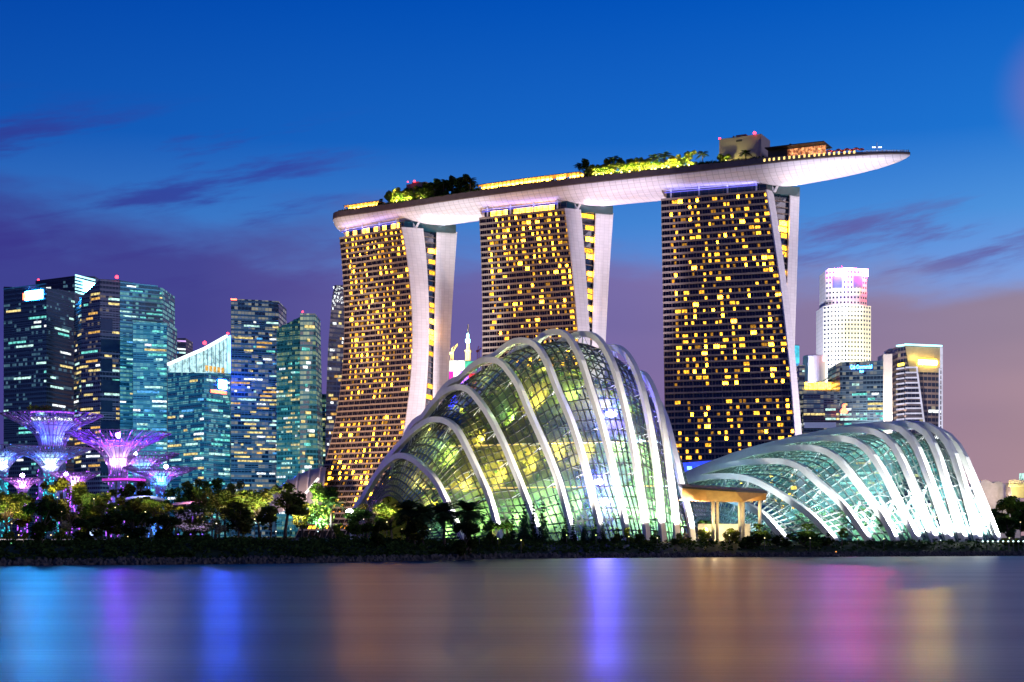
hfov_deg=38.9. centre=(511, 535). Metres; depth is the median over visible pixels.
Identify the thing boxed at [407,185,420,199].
broadleaf tree
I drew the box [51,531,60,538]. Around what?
shrub
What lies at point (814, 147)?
window
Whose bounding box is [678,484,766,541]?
pavilion
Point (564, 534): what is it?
conifer
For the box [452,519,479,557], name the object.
broadleaf tree
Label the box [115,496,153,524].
broadleaf tree
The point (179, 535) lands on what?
shrub
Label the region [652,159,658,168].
broadleaf tree
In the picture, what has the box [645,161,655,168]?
broadleaf tree
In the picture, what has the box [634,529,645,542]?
shrub
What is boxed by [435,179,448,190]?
palm tree
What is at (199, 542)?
undergrowth
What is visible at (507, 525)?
broadleaf tree
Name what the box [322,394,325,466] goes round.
office tower
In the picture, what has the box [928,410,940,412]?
window
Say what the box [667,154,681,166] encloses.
broadleaf tree
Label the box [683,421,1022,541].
glass dome
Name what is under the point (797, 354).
office tower
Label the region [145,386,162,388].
window
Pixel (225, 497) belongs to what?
broadleaf tree
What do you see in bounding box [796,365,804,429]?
office block
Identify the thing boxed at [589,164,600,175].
broadleaf tree
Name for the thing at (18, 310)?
window
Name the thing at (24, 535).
shrub
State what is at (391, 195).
broadleaf tree
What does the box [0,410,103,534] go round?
supertree
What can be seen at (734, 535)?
shrub
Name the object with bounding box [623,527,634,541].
shrub
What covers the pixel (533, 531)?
conifer
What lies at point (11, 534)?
shrub
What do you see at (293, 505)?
broadleaf tree
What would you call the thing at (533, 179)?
terrace pavilion
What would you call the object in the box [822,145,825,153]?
window
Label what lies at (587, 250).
window
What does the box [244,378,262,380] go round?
window
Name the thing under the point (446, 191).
broadleaf tree
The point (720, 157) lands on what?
broadleaf tree
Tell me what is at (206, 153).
sky
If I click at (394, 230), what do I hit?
window frames
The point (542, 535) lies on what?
conifer
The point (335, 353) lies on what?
office tower
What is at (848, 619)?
water
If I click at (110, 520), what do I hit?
broadleaf tree
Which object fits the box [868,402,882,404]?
window
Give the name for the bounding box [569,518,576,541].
conifer
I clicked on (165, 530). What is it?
broadleaf tree
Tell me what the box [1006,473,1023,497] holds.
station building
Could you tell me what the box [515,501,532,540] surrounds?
conifer
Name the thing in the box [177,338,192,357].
office tower
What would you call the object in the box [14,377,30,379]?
window
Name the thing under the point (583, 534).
conifer
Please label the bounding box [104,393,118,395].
window
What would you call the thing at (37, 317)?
window
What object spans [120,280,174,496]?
office tower
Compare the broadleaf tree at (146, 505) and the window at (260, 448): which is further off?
the window at (260, 448)
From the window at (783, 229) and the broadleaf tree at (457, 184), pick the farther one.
the broadleaf tree at (457, 184)
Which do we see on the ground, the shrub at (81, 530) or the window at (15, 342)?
the shrub at (81, 530)
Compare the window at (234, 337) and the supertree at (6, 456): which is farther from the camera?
the window at (234, 337)
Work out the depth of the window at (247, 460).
1277.51 m
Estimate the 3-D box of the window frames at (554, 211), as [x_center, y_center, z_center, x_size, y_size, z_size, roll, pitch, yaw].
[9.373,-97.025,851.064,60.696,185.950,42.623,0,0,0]
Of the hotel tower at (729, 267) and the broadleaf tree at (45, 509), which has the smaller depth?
the broadleaf tree at (45, 509)
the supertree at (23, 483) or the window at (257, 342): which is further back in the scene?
the window at (257, 342)
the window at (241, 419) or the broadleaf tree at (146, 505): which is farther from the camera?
the window at (241, 419)
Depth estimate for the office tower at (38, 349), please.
1408.03 m
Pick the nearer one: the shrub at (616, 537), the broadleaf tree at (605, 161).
the shrub at (616, 537)
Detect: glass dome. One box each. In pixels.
[350,328,711,541]
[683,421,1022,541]
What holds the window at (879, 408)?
in the office tower at (858, 385)
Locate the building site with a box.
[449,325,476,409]
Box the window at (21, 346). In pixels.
[16,344,32,347]
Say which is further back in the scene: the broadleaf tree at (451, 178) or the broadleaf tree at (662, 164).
the broadleaf tree at (451, 178)
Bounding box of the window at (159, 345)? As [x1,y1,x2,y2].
[152,344,166,346]
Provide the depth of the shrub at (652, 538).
351.63 m
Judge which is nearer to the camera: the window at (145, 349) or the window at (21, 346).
the window at (145, 349)
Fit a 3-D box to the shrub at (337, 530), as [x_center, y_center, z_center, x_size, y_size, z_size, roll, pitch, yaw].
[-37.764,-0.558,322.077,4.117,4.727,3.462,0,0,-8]
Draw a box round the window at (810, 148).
[809,146,812,153]
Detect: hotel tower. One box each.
[294,219,456,537]
[479,199,612,393]
[661,183,805,537]
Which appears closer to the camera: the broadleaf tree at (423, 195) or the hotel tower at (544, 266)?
the hotel tower at (544, 266)
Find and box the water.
[0,556,1023,681]
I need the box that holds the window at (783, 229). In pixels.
[779,226,786,231]
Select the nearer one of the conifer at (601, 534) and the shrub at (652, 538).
the conifer at (601, 534)
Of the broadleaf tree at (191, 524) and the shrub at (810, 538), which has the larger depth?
the shrub at (810, 538)
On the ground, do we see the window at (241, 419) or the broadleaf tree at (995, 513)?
the broadleaf tree at (995, 513)
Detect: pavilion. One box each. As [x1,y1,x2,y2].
[343,200,384,208]
[478,171,583,188]
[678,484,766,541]
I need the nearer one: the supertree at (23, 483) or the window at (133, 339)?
the supertree at (23, 483)
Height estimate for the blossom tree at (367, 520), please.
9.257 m
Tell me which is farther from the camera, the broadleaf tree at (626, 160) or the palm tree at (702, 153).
the broadleaf tree at (626, 160)
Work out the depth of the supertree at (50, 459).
477.20 m
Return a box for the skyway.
[102,478,146,537]
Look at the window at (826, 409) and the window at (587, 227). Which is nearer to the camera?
the window at (587, 227)
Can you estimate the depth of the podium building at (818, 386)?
1329.40 m
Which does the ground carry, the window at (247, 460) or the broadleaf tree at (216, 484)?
the broadleaf tree at (216, 484)
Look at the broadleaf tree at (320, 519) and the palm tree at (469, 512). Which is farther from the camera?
the broadleaf tree at (320, 519)
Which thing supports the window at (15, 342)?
in the office tower at (38, 349)
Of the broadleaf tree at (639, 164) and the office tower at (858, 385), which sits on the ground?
the office tower at (858, 385)
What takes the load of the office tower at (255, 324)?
on the ground
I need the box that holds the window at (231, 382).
[231,382,249,383]
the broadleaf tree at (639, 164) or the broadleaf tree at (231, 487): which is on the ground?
the broadleaf tree at (231, 487)
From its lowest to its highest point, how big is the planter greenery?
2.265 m
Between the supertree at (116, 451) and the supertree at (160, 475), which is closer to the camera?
the supertree at (160, 475)
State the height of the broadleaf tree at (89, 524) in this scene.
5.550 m
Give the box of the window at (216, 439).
[214,438,229,441]
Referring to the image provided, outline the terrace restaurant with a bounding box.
[765,141,831,156]
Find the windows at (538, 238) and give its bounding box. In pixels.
[490,211,577,365]
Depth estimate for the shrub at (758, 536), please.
350.67 m
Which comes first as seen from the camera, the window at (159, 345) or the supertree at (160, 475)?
the supertree at (160, 475)
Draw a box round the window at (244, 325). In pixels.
[244,325,258,326]
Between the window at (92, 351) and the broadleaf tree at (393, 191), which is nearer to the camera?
the broadleaf tree at (393, 191)
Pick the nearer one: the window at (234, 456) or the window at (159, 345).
the window at (234, 456)
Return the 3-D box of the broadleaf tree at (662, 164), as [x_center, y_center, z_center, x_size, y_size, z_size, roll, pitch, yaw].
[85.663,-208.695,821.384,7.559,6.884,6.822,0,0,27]
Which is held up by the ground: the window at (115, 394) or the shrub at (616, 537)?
the shrub at (616, 537)
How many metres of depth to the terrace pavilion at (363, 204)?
924.60 m
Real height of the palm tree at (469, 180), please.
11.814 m
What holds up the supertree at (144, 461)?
on the ground
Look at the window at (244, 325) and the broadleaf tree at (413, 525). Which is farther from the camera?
the window at (244, 325)
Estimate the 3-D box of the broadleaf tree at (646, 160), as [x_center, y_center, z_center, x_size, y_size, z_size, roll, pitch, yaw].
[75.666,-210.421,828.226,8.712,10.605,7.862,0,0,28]
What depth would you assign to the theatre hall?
881.82 m
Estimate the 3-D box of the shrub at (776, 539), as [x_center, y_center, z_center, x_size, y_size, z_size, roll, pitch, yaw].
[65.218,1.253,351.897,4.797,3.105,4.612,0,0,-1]
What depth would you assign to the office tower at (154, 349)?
1305.72 m
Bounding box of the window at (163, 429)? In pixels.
[152,428,166,430]
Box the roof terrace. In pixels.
[333,150,909,232]
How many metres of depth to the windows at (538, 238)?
855.90 m
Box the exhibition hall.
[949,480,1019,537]
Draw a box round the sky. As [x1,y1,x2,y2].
[0,0,1023,535]
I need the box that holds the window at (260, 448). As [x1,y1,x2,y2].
[260,448,276,449]
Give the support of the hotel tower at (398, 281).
on the ground
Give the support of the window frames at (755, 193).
in the hotel tower at (729, 267)
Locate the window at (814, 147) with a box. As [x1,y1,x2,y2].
[813,146,816,153]
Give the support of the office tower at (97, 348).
on the ground
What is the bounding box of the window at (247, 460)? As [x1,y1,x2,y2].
[247,460,262,461]
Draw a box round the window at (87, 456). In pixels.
[86,455,99,457]
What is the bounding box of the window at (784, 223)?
[780,221,786,225]
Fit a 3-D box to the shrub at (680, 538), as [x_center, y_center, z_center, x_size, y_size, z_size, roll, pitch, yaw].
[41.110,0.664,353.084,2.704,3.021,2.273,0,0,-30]
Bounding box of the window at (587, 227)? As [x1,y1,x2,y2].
[586,225,593,230]
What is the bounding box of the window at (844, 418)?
[844,418,858,419]
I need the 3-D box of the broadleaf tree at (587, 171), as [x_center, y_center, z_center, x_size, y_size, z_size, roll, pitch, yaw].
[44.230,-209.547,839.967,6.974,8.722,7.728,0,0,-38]
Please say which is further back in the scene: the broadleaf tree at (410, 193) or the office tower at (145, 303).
the office tower at (145, 303)
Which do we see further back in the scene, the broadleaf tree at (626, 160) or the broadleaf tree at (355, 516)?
the broadleaf tree at (626, 160)
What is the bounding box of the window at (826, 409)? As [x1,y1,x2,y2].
[825,408,835,410]
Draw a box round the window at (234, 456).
[234,456,249,457]
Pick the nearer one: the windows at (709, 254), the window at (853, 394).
the windows at (709, 254)
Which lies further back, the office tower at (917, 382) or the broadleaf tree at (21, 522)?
the office tower at (917, 382)
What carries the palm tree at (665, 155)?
on the roof terrace
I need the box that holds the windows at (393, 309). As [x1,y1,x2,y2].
[308,233,411,528]
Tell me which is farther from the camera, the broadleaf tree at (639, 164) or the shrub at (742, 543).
the broadleaf tree at (639, 164)
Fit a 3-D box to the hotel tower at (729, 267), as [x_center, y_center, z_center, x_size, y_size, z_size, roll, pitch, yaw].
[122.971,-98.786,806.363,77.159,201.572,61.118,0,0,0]
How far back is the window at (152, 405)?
1307.65 m
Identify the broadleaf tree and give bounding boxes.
[0,490,33,536]
[5,494,35,537]
[21,498,66,541]
[39,477,87,533]
[60,487,101,533]
[72,517,103,540]
[78,491,121,537]
[90,504,124,538]
[108,487,140,535]
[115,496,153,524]
[124,481,159,537]
[139,499,170,528]
[146,514,181,538]
[155,503,183,529]
[164,487,190,535]
[173,504,214,540]
[181,478,213,534]
[190,486,211,534]
[200,477,225,538]
[206,489,239,536]
[219,502,252,537]
[226,481,256,537]
[234,488,276,537]
[254,506,277,538]
[270,482,309,538]
[292,499,311,536]
[308,481,338,537]
[342,508,373,538]
[361,521,391,546]
[372,503,403,538]
[385,188,395,202]
[388,192,398,202]
[394,187,407,201]
[395,192,404,200]
[399,513,429,546]
[400,190,410,200]
[406,189,414,199]
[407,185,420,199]
[413,186,421,198]
[419,187,430,197]
[420,182,430,194]
[425,180,439,196]
[433,178,444,195]
[440,179,453,194]
[447,175,455,192]
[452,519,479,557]
[453,177,462,193]
[454,177,468,192]
[462,174,475,190]
[483,520,500,547]
[500,519,513,545]
[581,158,588,175]
[584,166,595,175]
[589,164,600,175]
[595,164,606,174]
[601,157,613,172]
[603,164,611,173]
[609,164,617,173]
[615,162,624,172]
[616,158,632,171]
[622,163,630,171]
[627,161,638,171]
[630,157,642,171]
[634,160,643,170]
[638,158,652,169]
[641,161,651,170]
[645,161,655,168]
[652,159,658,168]
[658,161,668,167]
[665,159,676,166]
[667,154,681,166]
[672,158,681,165]
[679,159,688,165]
[682,150,696,165]
[717,153,730,161]
[837,528,848,545]
[986,503,1014,530]
[994,515,1019,537]
[996,495,1023,538]
[1019,508,1023,531]
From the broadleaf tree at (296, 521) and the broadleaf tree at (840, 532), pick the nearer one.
the broadleaf tree at (296, 521)
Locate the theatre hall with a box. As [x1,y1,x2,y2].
[263,466,326,516]
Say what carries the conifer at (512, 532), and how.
on the ground
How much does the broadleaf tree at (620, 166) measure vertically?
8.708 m
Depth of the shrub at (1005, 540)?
371.36 m
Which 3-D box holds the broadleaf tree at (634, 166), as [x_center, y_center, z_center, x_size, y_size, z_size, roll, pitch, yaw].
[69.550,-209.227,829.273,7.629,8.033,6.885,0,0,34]
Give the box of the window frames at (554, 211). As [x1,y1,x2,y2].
[482,211,576,385]
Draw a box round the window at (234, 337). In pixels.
[234,337,252,338]
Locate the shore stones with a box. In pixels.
[0,550,1023,565]
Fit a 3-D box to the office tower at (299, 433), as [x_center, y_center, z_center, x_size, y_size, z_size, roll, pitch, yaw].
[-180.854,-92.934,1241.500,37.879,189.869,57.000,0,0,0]
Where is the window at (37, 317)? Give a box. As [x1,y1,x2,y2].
[29,316,45,318]
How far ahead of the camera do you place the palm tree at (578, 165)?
844.69 m
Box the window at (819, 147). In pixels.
[818,145,821,153]
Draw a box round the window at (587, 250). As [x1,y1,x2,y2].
[584,248,592,252]
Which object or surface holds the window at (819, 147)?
in the terrace restaurant
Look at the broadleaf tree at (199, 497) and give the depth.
331.83 m
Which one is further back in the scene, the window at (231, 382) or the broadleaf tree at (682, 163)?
the window at (231, 382)
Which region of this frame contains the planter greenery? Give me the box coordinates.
[338,156,764,210]
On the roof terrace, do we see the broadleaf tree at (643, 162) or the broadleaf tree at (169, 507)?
the broadleaf tree at (643, 162)
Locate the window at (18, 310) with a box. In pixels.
[6,309,20,312]
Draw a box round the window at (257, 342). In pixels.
[257,342,271,343]
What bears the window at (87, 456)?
in the office tower at (97, 348)
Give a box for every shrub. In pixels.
[0,531,15,538]
[19,531,28,538]
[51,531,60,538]
[59,528,72,538]
[75,527,89,536]
[173,531,182,539]
[333,523,350,539]
[518,540,523,549]
[611,528,623,542]
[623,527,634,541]
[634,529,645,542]
[649,530,660,542]
[671,538,679,544]
[676,533,686,542]
[686,537,695,543]
[697,527,712,541]
[701,540,716,545]
[722,528,740,542]
[738,523,771,545]
[738,540,755,548]
[771,535,790,545]
[784,523,825,546]
[822,533,834,545]
[999,538,1011,544]
[1012,538,1022,544]
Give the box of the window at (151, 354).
[148,353,166,355]
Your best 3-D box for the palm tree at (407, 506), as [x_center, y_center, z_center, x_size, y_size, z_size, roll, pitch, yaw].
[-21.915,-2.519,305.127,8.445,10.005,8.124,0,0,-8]
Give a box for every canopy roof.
[125,496,164,535]
[171,501,212,536]
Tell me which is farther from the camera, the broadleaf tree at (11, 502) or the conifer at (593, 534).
the conifer at (593, 534)
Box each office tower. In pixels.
[3,283,81,536]
[36,274,99,295]
[74,275,119,536]
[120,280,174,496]
[133,322,176,534]
[167,332,230,536]
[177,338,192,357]
[231,298,286,536]
[276,311,322,536]
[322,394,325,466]
[325,285,343,460]
[795,345,798,365]
[816,265,870,382]
[828,361,882,511]
[886,344,942,536]
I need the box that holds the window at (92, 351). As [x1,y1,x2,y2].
[81,350,97,353]
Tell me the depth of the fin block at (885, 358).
1298.11 m
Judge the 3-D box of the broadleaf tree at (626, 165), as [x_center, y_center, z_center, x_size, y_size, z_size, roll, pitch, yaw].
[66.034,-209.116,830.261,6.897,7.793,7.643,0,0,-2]
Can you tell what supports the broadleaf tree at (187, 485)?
on the ground
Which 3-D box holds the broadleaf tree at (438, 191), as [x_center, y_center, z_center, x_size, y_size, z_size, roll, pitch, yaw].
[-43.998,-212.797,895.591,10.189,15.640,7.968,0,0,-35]
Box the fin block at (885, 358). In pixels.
[878,348,892,515]
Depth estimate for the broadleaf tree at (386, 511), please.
328.60 m
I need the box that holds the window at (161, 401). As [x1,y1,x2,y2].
[152,400,166,402]
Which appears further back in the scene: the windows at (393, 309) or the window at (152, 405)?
the window at (152, 405)
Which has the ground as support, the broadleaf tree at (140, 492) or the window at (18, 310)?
the broadleaf tree at (140, 492)
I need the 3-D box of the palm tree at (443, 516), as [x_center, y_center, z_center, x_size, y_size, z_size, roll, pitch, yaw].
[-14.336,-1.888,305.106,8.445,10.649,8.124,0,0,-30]
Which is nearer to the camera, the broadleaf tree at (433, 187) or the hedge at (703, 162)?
the hedge at (703, 162)
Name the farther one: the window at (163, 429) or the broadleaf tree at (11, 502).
the window at (163, 429)
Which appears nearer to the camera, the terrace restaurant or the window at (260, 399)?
the terrace restaurant
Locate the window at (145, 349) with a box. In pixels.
[145,349,166,350]
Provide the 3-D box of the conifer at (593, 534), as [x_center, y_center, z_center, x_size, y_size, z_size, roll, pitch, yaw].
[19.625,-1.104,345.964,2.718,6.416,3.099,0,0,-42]
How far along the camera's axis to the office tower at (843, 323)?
1494.50 m
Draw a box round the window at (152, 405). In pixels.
[152,405,166,406]
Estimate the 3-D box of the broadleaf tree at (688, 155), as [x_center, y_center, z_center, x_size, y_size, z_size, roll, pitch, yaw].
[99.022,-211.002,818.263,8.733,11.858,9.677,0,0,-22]
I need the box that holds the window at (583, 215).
[581,213,593,218]
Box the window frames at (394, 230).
[307,230,411,528]
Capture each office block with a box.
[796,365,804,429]
[802,390,847,513]
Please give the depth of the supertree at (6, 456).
488.20 m
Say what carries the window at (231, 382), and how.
in the office tower at (255, 324)
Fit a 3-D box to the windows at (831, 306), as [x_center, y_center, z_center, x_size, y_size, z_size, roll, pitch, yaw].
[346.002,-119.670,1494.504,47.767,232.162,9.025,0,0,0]
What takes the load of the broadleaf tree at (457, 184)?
on the roof terrace
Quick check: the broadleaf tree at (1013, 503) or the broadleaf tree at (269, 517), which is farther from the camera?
the broadleaf tree at (1013, 503)
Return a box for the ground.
[0,536,1023,565]
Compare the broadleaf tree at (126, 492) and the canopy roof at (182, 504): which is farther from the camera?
the broadleaf tree at (126, 492)
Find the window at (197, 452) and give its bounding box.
[184,452,197,455]
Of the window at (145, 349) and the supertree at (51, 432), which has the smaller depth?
the supertree at (51, 432)
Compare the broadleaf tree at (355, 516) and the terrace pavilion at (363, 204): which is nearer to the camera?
the broadleaf tree at (355, 516)
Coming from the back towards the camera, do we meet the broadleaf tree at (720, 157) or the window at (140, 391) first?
the window at (140, 391)
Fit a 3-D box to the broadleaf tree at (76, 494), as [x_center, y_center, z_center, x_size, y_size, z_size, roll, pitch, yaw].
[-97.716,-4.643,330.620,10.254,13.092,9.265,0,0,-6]
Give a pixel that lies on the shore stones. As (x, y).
(145, 560)
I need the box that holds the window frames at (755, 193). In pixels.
[664,193,794,506]
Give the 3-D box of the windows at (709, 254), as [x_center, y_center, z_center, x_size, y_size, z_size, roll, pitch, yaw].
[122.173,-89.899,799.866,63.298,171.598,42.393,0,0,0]
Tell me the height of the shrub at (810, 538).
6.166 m
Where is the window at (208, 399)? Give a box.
[207,398,222,401]
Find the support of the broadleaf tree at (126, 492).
on the ground
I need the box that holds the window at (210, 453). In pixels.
[209,452,224,455]
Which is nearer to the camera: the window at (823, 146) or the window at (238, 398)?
the window at (823, 146)
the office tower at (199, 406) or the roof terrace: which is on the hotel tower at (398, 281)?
the roof terrace
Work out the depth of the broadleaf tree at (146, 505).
321.05 m
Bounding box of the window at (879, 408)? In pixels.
[868,407,882,409]
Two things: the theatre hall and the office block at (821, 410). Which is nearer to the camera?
the theatre hall
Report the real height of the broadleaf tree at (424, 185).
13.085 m
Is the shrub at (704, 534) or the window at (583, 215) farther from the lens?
the window at (583, 215)
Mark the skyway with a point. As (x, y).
(115, 480)
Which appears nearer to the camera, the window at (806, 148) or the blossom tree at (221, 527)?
the blossom tree at (221, 527)
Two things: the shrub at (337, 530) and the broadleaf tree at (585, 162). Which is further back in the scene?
the broadleaf tree at (585, 162)
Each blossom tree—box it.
[58,498,86,536]
[204,506,229,537]
[358,503,380,537]
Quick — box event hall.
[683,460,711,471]
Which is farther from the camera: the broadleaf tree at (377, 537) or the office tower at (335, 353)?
the office tower at (335, 353)
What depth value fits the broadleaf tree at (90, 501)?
321.42 m
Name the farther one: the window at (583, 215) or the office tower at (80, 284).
the office tower at (80, 284)
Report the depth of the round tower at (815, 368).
1405.08 m
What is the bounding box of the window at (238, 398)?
[238,398,255,400]
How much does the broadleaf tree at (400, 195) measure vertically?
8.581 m
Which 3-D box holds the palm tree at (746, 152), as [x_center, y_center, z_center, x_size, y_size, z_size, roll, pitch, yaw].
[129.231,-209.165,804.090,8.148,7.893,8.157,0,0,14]
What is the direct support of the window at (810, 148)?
in the terrace restaurant
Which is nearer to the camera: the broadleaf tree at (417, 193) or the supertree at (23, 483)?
the supertree at (23, 483)
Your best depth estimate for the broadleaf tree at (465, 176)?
882.70 m
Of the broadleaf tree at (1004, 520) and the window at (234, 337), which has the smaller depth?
the broadleaf tree at (1004, 520)
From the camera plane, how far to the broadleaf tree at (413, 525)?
299.25 m
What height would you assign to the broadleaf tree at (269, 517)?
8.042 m
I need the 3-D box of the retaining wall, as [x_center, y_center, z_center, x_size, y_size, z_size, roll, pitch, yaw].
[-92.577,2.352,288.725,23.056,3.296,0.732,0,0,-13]
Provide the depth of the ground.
332.72 m
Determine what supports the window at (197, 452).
in the office tower at (199, 406)
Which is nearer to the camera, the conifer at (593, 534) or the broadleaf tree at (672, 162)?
the conifer at (593, 534)
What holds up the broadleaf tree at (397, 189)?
on the roof terrace
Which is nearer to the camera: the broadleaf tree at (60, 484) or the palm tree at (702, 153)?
the broadleaf tree at (60, 484)
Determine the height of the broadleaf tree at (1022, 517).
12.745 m
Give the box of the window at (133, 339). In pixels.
[133,339,147,340]
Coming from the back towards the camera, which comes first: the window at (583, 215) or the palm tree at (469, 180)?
the palm tree at (469, 180)
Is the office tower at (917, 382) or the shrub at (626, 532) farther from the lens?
the office tower at (917, 382)
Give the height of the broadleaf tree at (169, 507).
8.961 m
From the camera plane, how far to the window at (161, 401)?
1307.97 m
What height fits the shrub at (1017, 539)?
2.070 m
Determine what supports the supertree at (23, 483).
on the ground
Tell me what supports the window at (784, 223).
in the hotel tower at (729, 267)
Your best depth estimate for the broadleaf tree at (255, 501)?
320.10 m
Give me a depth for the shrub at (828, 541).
354.78 m
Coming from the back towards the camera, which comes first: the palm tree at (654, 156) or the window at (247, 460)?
the window at (247, 460)
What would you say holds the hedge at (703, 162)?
on the roof terrace
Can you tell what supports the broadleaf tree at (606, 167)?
on the roof terrace
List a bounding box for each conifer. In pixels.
[509,515,515,539]
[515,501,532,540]
[528,503,537,540]
[536,504,550,541]
[559,518,570,541]
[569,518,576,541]
[580,520,589,542]
[588,518,599,542]
[598,522,606,542]
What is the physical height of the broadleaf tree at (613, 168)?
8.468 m
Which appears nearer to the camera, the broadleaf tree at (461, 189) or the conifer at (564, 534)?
the conifer at (564, 534)
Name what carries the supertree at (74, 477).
on the ground
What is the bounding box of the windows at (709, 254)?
[672,221,796,508]
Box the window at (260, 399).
[260,399,276,400]
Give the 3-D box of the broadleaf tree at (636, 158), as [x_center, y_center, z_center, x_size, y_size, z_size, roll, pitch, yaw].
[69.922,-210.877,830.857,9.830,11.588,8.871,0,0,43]
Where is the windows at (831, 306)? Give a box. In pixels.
[824,306,869,381]
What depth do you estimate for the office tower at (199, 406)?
1256.70 m
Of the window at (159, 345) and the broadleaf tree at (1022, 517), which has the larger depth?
the window at (159, 345)
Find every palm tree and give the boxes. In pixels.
[314,495,349,537]
[389,500,420,543]
[409,504,438,545]
[429,501,461,549]
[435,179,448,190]
[447,500,490,554]
[461,177,476,191]
[573,163,582,176]
[607,156,620,164]
[648,154,663,160]
[655,151,672,161]
[695,151,708,161]
[738,150,751,157]
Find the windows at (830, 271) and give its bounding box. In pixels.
[826,271,865,303]
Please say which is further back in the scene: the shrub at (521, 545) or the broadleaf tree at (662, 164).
the broadleaf tree at (662, 164)
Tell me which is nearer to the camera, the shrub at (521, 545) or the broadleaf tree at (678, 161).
the shrub at (521, 545)
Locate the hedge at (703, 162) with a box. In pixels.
[694,160,715,164]
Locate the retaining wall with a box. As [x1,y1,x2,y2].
[0,539,105,541]
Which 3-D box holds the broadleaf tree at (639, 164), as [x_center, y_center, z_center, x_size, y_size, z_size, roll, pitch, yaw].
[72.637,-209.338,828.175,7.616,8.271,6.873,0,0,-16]
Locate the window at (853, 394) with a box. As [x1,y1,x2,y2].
[852,393,866,395]
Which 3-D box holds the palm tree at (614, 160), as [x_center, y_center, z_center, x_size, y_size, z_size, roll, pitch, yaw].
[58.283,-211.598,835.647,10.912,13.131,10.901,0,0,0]
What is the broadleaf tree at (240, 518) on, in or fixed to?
on the ground
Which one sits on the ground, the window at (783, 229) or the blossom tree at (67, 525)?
the blossom tree at (67, 525)
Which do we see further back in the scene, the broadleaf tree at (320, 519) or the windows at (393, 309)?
the windows at (393, 309)
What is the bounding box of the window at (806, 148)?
[805,147,808,154]
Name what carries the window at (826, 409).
in the office block at (821, 410)
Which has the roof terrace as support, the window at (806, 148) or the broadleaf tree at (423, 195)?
the broadleaf tree at (423, 195)
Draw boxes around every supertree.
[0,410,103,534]
[0,444,40,536]
[0,473,44,536]
[6,445,92,538]
[49,471,100,538]
[64,429,171,538]
[104,451,179,537]
[122,465,197,534]
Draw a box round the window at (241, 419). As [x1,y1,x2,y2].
[241,419,258,420]
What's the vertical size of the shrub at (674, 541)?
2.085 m
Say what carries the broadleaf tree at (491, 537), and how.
on the ground
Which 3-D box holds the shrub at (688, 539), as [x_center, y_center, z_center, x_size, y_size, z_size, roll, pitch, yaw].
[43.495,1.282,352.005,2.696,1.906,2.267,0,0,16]
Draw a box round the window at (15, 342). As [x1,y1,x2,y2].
[9,341,25,343]
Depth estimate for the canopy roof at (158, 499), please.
373.82 m
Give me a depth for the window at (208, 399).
1252.34 m
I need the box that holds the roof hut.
[406,180,427,199]
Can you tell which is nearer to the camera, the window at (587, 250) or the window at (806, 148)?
the window at (806, 148)
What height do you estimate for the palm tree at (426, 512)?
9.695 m
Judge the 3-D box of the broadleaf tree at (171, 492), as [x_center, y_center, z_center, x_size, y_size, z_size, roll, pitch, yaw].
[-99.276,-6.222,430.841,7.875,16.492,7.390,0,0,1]
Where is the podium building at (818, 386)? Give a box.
[805,376,830,390]
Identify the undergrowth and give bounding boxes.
[0,533,1022,560]
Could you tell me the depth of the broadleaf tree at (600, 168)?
835.98 m
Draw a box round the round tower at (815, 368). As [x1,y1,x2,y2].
[803,355,826,382]
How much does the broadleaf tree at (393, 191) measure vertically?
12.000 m
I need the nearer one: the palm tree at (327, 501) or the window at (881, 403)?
the palm tree at (327, 501)
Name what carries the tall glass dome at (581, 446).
on the ground
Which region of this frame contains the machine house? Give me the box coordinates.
[719,131,769,160]
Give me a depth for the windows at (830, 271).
1497.76 m
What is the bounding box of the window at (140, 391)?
[137,390,158,392]
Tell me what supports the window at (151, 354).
in the office tower at (154, 349)
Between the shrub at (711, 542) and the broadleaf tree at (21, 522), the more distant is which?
the shrub at (711, 542)
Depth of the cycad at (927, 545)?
357.65 m
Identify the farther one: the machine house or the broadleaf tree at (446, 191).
the broadleaf tree at (446, 191)
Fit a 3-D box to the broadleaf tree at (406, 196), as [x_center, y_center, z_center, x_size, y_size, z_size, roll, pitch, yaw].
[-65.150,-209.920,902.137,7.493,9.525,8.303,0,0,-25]
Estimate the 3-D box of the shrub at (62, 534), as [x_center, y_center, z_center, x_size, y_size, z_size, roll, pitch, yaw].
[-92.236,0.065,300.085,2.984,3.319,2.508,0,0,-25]
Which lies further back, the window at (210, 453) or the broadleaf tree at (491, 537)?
the window at (210, 453)

